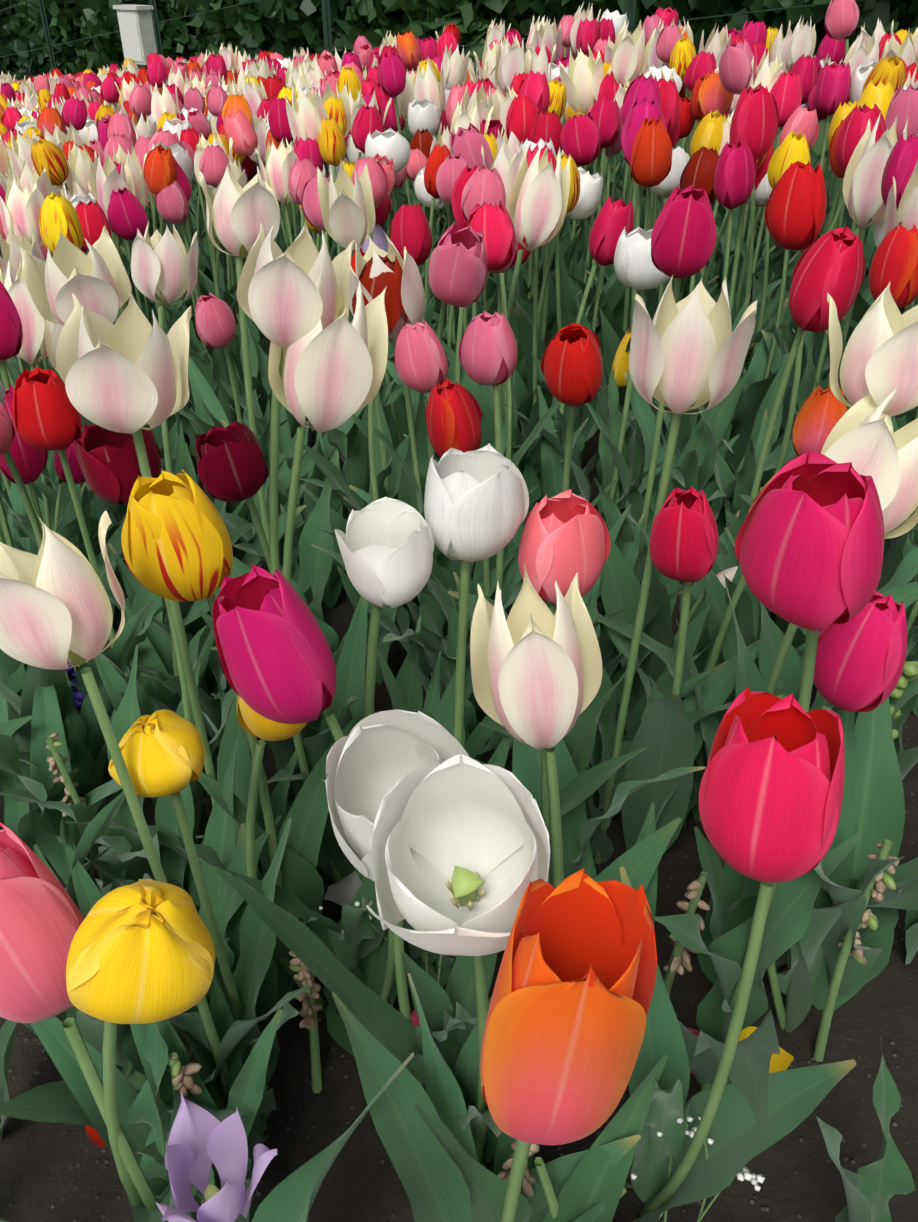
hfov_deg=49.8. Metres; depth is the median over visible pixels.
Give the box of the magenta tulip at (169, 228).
[129,125,171,245]
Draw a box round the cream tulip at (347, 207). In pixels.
[317,160,397,461]
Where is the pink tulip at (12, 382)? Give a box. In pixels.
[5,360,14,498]
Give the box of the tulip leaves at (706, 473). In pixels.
[652,412,739,506]
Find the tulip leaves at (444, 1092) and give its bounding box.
[407,973,640,1221]
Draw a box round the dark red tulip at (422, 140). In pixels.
[410,128,435,266]
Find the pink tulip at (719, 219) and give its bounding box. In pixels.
[697,66,757,281]
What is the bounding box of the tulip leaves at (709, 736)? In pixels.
[676,619,725,868]
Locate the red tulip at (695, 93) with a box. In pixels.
[656,75,734,288]
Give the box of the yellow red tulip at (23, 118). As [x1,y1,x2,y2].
[19,116,30,122]
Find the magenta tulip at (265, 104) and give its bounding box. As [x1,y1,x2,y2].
[257,97,273,118]
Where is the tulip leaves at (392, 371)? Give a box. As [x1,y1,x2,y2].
[386,359,426,422]
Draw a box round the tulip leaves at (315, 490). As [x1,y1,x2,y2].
[281,432,330,512]
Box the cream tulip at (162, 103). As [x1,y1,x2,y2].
[151,82,201,237]
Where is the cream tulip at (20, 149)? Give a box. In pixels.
[4,128,37,180]
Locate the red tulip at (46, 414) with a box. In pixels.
[12,367,165,692]
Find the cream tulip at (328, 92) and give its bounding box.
[311,81,352,255]
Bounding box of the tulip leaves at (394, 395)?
[344,386,403,457]
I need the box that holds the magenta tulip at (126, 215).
[107,187,179,434]
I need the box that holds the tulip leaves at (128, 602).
[103,597,131,649]
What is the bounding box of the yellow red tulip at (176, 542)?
[121,469,354,1010]
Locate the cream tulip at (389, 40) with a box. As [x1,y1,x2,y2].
[379,30,398,55]
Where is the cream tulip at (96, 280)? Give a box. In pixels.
[18,225,260,711]
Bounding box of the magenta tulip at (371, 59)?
[368,51,378,69]
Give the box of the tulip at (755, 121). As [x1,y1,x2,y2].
[709,83,778,443]
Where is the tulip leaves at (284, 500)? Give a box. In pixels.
[221,419,309,572]
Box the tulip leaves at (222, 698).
[211,693,323,720]
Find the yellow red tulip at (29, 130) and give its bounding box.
[23,127,52,257]
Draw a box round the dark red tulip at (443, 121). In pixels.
[437,108,450,244]
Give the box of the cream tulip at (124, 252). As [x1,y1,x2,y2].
[120,194,154,263]
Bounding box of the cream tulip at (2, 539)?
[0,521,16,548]
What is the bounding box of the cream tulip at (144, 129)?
[129,112,187,241]
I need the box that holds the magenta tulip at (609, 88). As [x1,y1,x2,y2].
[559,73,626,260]
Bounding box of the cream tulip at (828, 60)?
[809,54,841,191]
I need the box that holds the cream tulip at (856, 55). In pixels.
[833,30,887,228]
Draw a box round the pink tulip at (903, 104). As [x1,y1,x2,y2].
[846,84,917,343]
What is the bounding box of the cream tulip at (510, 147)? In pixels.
[480,124,560,309]
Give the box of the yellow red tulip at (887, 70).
[825,56,905,323]
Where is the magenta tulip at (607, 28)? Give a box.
[598,17,622,168]
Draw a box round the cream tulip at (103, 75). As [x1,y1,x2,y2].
[98,68,108,81]
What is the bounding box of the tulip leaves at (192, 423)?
[182,399,196,433]
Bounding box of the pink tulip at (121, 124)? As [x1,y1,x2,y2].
[106,112,136,240]
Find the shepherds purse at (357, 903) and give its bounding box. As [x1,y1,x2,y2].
[319,901,441,983]
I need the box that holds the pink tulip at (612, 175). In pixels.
[570,54,620,246]
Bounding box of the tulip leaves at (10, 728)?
[0,715,32,735]
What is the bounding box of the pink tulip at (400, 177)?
[393,167,406,213]
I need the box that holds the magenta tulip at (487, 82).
[473,78,495,93]
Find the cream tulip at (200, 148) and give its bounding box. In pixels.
[194,132,238,323]
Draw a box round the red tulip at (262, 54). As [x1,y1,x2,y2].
[258,51,270,61]
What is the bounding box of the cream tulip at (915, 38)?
[912,28,917,56]
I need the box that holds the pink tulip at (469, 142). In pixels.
[450,122,497,314]
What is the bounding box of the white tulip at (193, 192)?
[156,129,197,229]
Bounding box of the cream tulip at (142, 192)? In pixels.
[110,143,194,323]
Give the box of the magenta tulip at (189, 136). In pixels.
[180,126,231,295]
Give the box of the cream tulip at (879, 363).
[724,282,917,720]
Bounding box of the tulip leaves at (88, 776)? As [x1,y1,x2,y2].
[19,666,143,835]
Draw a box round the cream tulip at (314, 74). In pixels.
[299,59,348,161]
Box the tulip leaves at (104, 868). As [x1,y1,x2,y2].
[72,839,203,914]
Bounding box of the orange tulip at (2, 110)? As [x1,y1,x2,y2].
[0,104,4,122]
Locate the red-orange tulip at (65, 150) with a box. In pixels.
[62,140,77,161]
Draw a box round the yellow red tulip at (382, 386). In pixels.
[365,157,436,394]
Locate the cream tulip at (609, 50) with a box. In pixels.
[604,32,620,166]
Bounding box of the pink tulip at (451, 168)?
[387,153,469,400]
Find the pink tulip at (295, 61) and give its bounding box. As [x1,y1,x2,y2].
[293,55,304,67]
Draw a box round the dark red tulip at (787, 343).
[781,195,872,356]
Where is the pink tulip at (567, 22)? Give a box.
[557,14,574,57]
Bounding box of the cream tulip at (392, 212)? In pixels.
[390,187,412,219]
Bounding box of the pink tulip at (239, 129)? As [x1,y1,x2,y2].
[215,109,311,266]
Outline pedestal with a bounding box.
[113,4,156,69]
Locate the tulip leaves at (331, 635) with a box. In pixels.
[211,571,401,671]
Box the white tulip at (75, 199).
[69,191,120,316]
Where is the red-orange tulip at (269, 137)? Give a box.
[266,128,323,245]
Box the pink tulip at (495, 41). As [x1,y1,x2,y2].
[489,39,500,49]
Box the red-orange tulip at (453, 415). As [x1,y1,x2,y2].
[422,378,522,647]
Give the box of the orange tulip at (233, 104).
[222,94,251,259]
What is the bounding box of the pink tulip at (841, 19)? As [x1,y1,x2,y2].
[824,0,858,223]
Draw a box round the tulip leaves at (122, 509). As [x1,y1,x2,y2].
[113,503,127,522]
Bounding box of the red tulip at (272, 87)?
[263,76,281,99]
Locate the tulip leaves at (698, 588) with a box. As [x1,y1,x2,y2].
[628,511,739,673]
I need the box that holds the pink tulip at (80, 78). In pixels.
[75,75,83,86]
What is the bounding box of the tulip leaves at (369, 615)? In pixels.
[293,580,371,651]
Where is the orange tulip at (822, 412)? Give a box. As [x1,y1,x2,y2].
[740,384,846,648]
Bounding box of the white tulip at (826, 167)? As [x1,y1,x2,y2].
[816,115,833,239]
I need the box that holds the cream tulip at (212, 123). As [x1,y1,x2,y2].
[171,109,216,270]
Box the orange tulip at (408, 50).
[396,30,420,195]
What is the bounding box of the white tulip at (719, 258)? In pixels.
[712,128,778,289]
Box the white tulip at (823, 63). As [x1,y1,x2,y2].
[804,59,833,167]
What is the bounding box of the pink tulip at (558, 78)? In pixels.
[550,76,562,84]
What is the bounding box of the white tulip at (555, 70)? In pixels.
[548,62,613,175]
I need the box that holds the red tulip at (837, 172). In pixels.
[761,117,859,429]
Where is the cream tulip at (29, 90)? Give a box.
[19,81,37,97]
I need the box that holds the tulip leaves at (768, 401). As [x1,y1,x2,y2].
[750,353,795,476]
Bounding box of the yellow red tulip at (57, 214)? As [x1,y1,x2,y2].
[38,191,114,514]
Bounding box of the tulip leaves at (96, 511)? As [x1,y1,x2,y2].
[41,466,114,541]
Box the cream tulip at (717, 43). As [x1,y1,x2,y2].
[696,23,730,125]
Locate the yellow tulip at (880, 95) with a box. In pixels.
[780,80,893,380]
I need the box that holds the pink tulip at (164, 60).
[159,54,167,67]
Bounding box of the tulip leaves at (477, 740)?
[399,691,496,757]
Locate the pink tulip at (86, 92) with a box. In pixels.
[76,86,92,102]
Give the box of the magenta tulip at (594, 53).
[577,49,623,173]
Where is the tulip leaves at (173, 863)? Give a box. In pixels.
[152,718,199,911]
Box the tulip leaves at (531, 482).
[523,418,587,511]
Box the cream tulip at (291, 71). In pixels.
[285,59,307,87]
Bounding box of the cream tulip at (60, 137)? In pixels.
[53,120,124,256]
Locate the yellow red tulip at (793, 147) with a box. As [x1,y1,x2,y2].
[725,129,810,470]
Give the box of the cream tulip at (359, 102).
[350,88,391,133]
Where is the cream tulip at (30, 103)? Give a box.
[20,88,37,110]
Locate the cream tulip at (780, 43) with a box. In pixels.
[768,24,792,73]
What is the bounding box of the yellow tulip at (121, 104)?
[119,90,151,212]
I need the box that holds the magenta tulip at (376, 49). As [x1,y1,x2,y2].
[373,46,410,141]
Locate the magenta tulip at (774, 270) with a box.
[757,83,834,300]
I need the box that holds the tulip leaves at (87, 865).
[20,845,112,1026]
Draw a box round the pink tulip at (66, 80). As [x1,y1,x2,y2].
[59,74,74,88]
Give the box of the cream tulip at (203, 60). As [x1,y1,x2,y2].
[200,50,214,67]
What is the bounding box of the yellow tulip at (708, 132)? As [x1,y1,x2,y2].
[650,109,725,402]
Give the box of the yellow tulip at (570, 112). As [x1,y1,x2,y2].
[553,104,584,257]
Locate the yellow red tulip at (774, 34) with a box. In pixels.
[766,27,777,56]
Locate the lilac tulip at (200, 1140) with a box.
[156,1052,413,1221]
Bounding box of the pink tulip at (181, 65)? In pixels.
[173,61,186,79]
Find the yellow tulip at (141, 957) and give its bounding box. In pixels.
[66,878,282,1221]
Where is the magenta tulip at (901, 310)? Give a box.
[899,307,904,314]
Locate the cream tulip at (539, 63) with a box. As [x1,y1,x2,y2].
[528,42,555,254]
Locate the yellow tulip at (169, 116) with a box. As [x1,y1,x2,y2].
[149,111,204,250]
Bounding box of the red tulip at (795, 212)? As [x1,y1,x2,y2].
[698,160,825,564]
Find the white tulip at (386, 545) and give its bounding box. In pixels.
[334,497,511,987]
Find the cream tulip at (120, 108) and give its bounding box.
[112,100,151,214]
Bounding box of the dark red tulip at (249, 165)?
[239,156,258,263]
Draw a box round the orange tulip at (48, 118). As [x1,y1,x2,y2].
[37,106,65,135]
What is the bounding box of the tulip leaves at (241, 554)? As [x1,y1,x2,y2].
[236,457,285,560]
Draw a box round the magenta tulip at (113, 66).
[109,63,119,71]
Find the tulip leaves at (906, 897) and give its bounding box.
[765,711,917,972]
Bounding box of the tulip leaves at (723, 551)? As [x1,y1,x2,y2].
[718,540,770,616]
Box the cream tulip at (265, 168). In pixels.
[257,81,298,212]
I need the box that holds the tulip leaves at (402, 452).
[303,399,425,512]
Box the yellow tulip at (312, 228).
[299,205,321,248]
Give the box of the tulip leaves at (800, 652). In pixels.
[796,649,804,655]
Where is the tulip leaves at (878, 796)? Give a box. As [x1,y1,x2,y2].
[812,697,917,1010]
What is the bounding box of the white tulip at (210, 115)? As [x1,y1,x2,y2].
[200,112,217,211]
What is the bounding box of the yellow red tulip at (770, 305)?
[739,153,778,377]
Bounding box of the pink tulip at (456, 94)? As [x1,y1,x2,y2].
[435,84,470,240]
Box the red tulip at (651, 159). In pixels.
[603,115,672,404]
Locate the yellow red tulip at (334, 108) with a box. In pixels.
[323,96,346,177]
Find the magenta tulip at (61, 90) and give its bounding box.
[54,83,69,100]
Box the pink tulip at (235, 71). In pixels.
[233,53,237,75]
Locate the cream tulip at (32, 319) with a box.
[0,257,94,554]
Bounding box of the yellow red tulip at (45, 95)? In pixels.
[38,88,51,109]
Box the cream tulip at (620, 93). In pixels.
[589,75,630,312]
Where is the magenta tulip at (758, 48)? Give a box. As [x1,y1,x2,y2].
[713,41,767,210]
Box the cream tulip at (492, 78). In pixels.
[486,62,504,90]
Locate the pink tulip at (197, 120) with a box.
[187,109,226,270]
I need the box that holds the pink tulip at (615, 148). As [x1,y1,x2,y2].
[580,106,622,335]
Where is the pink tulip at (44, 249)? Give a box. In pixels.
[39,244,55,372]
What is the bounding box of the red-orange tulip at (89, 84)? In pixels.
[86,81,95,89]
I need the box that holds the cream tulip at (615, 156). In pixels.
[608,66,618,201]
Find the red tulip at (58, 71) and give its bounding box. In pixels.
[52,68,62,76]
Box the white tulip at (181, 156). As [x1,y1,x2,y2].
[151,141,198,339]
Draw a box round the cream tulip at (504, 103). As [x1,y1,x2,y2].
[486,83,517,295]
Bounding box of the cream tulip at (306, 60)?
[302,52,317,69]
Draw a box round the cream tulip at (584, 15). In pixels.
[562,2,600,165]
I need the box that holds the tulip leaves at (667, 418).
[663,409,775,486]
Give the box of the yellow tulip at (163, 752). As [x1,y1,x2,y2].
[108,709,298,1090]
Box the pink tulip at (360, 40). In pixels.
[353,35,404,136]
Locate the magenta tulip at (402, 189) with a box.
[391,97,409,199]
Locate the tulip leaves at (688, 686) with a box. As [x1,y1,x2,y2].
[563,661,727,855]
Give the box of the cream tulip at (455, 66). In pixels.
[428,44,469,231]
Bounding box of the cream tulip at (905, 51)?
[885,30,917,66]
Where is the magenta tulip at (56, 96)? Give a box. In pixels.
[48,94,63,106]
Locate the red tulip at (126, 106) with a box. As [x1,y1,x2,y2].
[123,100,157,229]
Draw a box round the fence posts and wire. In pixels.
[0,0,861,124]
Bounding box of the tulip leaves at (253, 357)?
[240,316,271,419]
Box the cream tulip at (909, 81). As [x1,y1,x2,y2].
[867,66,917,270]
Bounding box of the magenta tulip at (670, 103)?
[644,78,680,320]
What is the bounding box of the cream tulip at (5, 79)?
[0,71,14,86]
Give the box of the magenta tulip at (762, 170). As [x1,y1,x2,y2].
[700,144,787,361]
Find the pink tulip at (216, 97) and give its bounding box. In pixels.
[196,85,281,261]
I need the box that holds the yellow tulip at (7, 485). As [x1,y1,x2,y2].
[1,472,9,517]
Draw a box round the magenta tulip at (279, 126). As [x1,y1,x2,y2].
[268,96,335,254]
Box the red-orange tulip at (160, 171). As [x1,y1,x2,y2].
[143,144,208,439]
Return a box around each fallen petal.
[85,1125,106,1147]
[324,871,361,904]
[411,1010,420,1027]
[687,1028,698,1072]
[738,1026,793,1072]
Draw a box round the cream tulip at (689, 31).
[674,16,693,156]
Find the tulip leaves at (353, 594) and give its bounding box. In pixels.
[337,566,394,684]
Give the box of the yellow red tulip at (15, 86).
[12,82,19,90]
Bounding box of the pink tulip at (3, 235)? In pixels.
[0,214,27,365]
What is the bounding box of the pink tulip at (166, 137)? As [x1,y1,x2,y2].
[123,126,186,316]
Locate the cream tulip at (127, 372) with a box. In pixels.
[56,289,260,879]
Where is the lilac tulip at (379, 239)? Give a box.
[358,224,435,426]
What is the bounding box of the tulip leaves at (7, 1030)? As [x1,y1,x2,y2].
[0,1020,16,1139]
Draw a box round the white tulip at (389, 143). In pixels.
[365,128,433,302]
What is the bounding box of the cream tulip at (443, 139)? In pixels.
[430,123,533,348]
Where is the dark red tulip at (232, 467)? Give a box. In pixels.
[196,421,321,816]
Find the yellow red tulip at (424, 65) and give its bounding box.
[396,59,440,216]
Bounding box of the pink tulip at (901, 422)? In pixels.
[895,411,917,428]
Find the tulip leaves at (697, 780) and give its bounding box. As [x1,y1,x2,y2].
[648,674,702,827]
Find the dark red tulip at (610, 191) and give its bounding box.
[579,163,621,234]
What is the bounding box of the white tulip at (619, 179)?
[588,165,625,185]
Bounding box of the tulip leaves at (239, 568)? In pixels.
[230,556,370,667]
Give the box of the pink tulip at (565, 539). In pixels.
[512,489,704,885]
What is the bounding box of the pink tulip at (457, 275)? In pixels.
[364,222,559,578]
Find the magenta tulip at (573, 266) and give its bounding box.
[566,165,587,281]
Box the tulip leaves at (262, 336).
[226,291,265,340]
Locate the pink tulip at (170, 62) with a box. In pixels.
[165,56,174,72]
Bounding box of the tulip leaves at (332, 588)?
[278,451,344,607]
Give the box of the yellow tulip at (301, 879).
[198,695,385,1013]
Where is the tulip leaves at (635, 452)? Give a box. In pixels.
[600,384,644,530]
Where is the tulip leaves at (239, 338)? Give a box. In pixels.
[235,334,268,381]
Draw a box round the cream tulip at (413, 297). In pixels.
[343,232,452,601]
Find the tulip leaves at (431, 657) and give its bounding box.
[398,636,469,691]
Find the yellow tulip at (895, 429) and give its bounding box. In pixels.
[883,416,917,581]
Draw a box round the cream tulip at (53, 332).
[34,319,128,623]
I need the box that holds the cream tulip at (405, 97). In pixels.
[391,69,442,213]
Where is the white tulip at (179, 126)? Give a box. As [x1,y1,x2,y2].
[163,117,215,308]
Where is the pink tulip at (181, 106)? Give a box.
[171,93,204,237]
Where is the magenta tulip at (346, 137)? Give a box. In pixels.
[345,129,351,144]
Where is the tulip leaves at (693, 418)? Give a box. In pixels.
[649,400,697,445]
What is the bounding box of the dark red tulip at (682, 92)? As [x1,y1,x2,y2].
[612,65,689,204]
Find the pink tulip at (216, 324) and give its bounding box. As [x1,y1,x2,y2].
[184,292,270,557]
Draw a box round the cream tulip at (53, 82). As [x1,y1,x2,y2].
[35,72,55,93]
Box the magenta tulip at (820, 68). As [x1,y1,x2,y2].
[748,53,837,262]
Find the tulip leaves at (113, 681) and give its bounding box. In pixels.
[95,655,200,807]
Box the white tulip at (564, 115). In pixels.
[564,100,581,231]
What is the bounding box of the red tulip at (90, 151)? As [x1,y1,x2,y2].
[78,143,129,303]
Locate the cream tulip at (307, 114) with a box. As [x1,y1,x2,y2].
[285,82,344,257]
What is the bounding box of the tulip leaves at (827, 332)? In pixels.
[825,330,843,365]
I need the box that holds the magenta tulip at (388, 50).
[380,44,412,214]
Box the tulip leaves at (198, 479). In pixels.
[164,470,199,485]
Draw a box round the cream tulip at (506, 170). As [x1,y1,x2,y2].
[441,139,544,430]
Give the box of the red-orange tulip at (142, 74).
[137,67,147,84]
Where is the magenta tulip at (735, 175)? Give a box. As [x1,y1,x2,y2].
[690,140,756,483]
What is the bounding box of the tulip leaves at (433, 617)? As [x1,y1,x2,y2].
[382,547,520,724]
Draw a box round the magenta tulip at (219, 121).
[216,111,248,262]
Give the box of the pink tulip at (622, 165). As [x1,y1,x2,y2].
[581,158,625,199]
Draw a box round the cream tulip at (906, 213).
[795,159,917,414]
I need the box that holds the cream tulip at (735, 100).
[715,66,742,256]
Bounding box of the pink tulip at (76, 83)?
[70,79,80,88]
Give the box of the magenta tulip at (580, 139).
[489,112,625,347]
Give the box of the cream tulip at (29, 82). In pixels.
[20,77,34,92]
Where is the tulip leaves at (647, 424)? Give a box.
[624,372,796,519]
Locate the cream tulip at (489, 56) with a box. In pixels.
[473,41,501,79]
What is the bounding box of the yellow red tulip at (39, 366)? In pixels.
[0,263,64,482]
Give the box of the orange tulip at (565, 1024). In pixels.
[332,867,656,1221]
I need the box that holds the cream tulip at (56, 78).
[44,72,58,82]
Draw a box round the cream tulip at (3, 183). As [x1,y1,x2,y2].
[0,167,11,192]
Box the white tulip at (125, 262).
[122,220,149,288]
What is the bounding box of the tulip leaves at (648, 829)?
[635,803,657,923]
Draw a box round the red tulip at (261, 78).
[257,76,265,82]
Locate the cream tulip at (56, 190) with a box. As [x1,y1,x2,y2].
[32,165,64,243]
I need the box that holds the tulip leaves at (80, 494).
[74,484,84,516]
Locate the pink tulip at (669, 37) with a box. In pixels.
[613,24,681,178]
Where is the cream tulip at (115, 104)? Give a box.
[94,99,117,111]
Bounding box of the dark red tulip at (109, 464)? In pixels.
[74,423,234,868]
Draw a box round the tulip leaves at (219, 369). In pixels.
[174,305,241,422]
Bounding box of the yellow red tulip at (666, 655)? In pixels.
[596,468,781,821]
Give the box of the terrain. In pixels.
[0,91,917,1221]
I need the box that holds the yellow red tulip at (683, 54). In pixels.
[655,36,695,221]
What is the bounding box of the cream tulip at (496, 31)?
[485,18,510,49]
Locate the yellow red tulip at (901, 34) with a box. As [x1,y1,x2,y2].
[896,29,912,43]
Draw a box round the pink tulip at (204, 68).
[203,63,207,74]
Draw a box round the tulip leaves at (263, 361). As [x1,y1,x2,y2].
[236,314,311,458]
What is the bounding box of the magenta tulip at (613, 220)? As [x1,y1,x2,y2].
[531,194,654,499]
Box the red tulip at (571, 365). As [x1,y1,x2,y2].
[512,323,631,605]
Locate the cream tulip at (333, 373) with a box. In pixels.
[267,268,387,882]
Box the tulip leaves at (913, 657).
[905,516,917,716]
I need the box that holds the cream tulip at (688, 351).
[479,275,791,863]
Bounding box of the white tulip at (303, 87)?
[297,85,317,94]
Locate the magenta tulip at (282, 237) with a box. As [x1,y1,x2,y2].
[278,100,331,251]
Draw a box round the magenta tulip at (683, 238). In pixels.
[594,184,715,672]
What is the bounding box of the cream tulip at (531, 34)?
[526,15,553,49]
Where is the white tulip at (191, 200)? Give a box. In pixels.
[180,107,206,218]
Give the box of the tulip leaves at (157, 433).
[146,424,176,459]
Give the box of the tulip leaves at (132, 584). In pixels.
[108,532,234,626]
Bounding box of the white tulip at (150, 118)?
[148,114,184,228]
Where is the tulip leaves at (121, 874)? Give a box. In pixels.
[110,845,130,890]
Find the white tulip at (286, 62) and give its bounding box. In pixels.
[277,57,291,67]
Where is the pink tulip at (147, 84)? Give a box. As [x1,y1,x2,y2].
[144,81,160,93]
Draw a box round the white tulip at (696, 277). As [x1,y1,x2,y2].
[695,63,718,280]
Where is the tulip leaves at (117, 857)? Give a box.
[0,645,162,895]
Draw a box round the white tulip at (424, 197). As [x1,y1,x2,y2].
[414,166,446,301]
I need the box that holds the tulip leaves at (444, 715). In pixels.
[403,595,474,962]
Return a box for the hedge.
[0,0,917,80]
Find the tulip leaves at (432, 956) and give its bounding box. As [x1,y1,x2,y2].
[353,866,437,988]
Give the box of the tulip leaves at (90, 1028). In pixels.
[33,844,145,1089]
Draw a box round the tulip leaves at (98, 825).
[22,791,124,1034]
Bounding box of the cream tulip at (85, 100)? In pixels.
[73,91,90,111]
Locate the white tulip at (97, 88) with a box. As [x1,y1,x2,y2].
[91,86,99,93]
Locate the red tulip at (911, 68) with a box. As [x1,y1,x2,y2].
[864,62,917,276]
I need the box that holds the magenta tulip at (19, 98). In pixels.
[15,93,24,103]
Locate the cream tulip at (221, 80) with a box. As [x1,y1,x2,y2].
[204,68,225,85]
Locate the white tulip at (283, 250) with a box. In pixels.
[265,122,285,252]
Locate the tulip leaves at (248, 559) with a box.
[241,504,305,567]
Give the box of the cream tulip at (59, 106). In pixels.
[46,97,77,135]
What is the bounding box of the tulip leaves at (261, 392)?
[189,349,267,416]
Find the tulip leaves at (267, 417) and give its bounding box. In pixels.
[178,399,296,438]
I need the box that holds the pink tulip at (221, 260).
[195,165,247,280]
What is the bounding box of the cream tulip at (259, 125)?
[249,109,316,239]
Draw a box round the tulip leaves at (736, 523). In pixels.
[725,509,798,643]
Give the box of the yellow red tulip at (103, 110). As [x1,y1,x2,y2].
[95,104,119,244]
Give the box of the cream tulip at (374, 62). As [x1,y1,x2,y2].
[372,55,409,142]
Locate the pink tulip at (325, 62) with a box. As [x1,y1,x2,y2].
[317,52,337,76]
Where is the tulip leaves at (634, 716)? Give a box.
[600,604,710,738]
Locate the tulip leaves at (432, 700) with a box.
[377,648,441,715]
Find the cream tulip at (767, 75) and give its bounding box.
[718,49,785,298]
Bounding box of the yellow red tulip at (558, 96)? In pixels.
[522,79,566,288]
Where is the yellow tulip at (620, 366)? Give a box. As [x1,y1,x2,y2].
[575,294,635,485]
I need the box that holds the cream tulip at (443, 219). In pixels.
[435,63,458,225]
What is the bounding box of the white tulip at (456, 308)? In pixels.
[446,212,489,339]
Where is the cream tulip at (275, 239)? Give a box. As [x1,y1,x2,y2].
[271,139,293,242]
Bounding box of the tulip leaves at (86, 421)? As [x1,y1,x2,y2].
[81,414,145,427]
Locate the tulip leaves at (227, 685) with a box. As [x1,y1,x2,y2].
[211,615,228,691]
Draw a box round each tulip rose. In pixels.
[0,82,15,102]
[3,106,21,131]
[3,129,22,146]
[31,110,41,118]
[62,96,120,251]
[83,71,94,86]
[88,101,100,119]
[98,118,159,296]
[100,76,119,104]
[101,161,157,326]
[114,76,126,87]
[147,52,162,66]
[147,60,193,184]
[166,159,212,358]
[167,83,197,215]
[172,111,204,245]
[206,53,248,181]
[212,564,396,1056]
[242,60,248,71]
[277,67,287,80]
[294,136,322,245]
[327,70,339,77]
[341,51,362,73]
[361,77,376,96]
[362,94,371,104]
[366,65,378,83]
[377,51,428,217]
[420,36,436,59]
[426,54,443,232]
[434,199,515,462]
[436,30,456,208]
[441,80,476,228]
[507,70,553,291]
[513,144,556,488]
[568,72,660,340]
[576,17,600,167]
[599,96,666,459]
[611,6,678,188]
[619,687,855,1221]
[653,451,883,1126]
[673,27,742,148]
[716,70,801,320]
[742,20,766,45]
[766,591,906,1032]
[780,62,850,342]
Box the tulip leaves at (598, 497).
[522,478,618,528]
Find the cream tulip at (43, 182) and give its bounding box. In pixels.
[10,154,51,369]
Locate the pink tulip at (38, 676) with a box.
[0,402,71,777]
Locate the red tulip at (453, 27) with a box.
[444,22,459,45]
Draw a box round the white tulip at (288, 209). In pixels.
[286,140,299,249]
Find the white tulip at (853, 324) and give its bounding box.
[843,316,858,329]
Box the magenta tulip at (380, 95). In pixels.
[371,83,404,231]
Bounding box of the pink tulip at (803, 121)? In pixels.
[734,104,818,328]
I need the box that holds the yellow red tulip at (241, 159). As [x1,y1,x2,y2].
[198,135,244,289]
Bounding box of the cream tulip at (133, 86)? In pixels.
[129,80,157,222]
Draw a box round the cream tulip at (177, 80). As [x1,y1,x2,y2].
[168,68,186,99]
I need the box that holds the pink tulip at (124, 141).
[104,133,194,317]
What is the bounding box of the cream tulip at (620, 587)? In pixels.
[578,494,737,711]
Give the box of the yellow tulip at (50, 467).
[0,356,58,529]
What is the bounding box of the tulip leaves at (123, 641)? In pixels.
[0,599,153,806]
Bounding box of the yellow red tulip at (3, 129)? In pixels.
[0,123,10,175]
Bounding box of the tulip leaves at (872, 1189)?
[816,1036,915,1221]
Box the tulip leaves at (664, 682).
[590,641,714,818]
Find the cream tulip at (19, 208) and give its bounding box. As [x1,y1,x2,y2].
[0,176,58,375]
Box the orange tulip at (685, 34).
[674,28,688,148]
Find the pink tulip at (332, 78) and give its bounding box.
[320,73,337,89]
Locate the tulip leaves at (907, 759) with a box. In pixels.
[891,694,917,779]
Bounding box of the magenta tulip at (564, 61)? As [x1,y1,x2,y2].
[556,55,592,167]
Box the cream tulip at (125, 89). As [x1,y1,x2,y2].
[114,77,158,223]
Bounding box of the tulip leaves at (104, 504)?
[84,481,121,530]
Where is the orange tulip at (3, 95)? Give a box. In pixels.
[0,93,7,105]
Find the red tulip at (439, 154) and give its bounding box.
[349,142,453,392]
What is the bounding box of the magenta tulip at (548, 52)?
[535,46,554,63]
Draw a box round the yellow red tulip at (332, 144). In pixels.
[318,116,345,254]
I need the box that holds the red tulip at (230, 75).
[225,70,236,84]
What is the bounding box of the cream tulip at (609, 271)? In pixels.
[575,65,672,297]
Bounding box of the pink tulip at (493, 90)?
[486,86,505,98]
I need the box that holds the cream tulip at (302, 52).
[293,47,308,60]
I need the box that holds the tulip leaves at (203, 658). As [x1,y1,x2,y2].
[67,631,214,722]
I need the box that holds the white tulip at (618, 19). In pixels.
[564,8,626,167]
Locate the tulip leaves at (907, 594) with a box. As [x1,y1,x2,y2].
[706,569,917,701]
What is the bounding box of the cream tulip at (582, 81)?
[559,44,643,263]
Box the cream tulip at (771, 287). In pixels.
[699,109,791,324]
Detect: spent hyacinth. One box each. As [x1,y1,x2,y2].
[45,732,101,879]
[167,1053,202,1096]
[289,918,321,1092]
[498,1137,557,1218]
[663,871,709,995]
[776,694,785,698]
[813,840,899,1061]
[889,661,917,739]
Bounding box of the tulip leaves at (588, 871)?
[584,858,592,878]
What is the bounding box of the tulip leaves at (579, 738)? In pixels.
[417,661,636,774]
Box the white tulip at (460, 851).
[366,752,549,1165]
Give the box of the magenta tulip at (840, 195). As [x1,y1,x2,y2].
[820,92,865,244]
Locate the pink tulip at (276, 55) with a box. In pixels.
[270,52,283,60]
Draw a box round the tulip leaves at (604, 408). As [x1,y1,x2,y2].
[597,393,644,485]
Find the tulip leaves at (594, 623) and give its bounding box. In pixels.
[453,572,627,763]
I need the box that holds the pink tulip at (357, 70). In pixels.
[341,61,362,83]

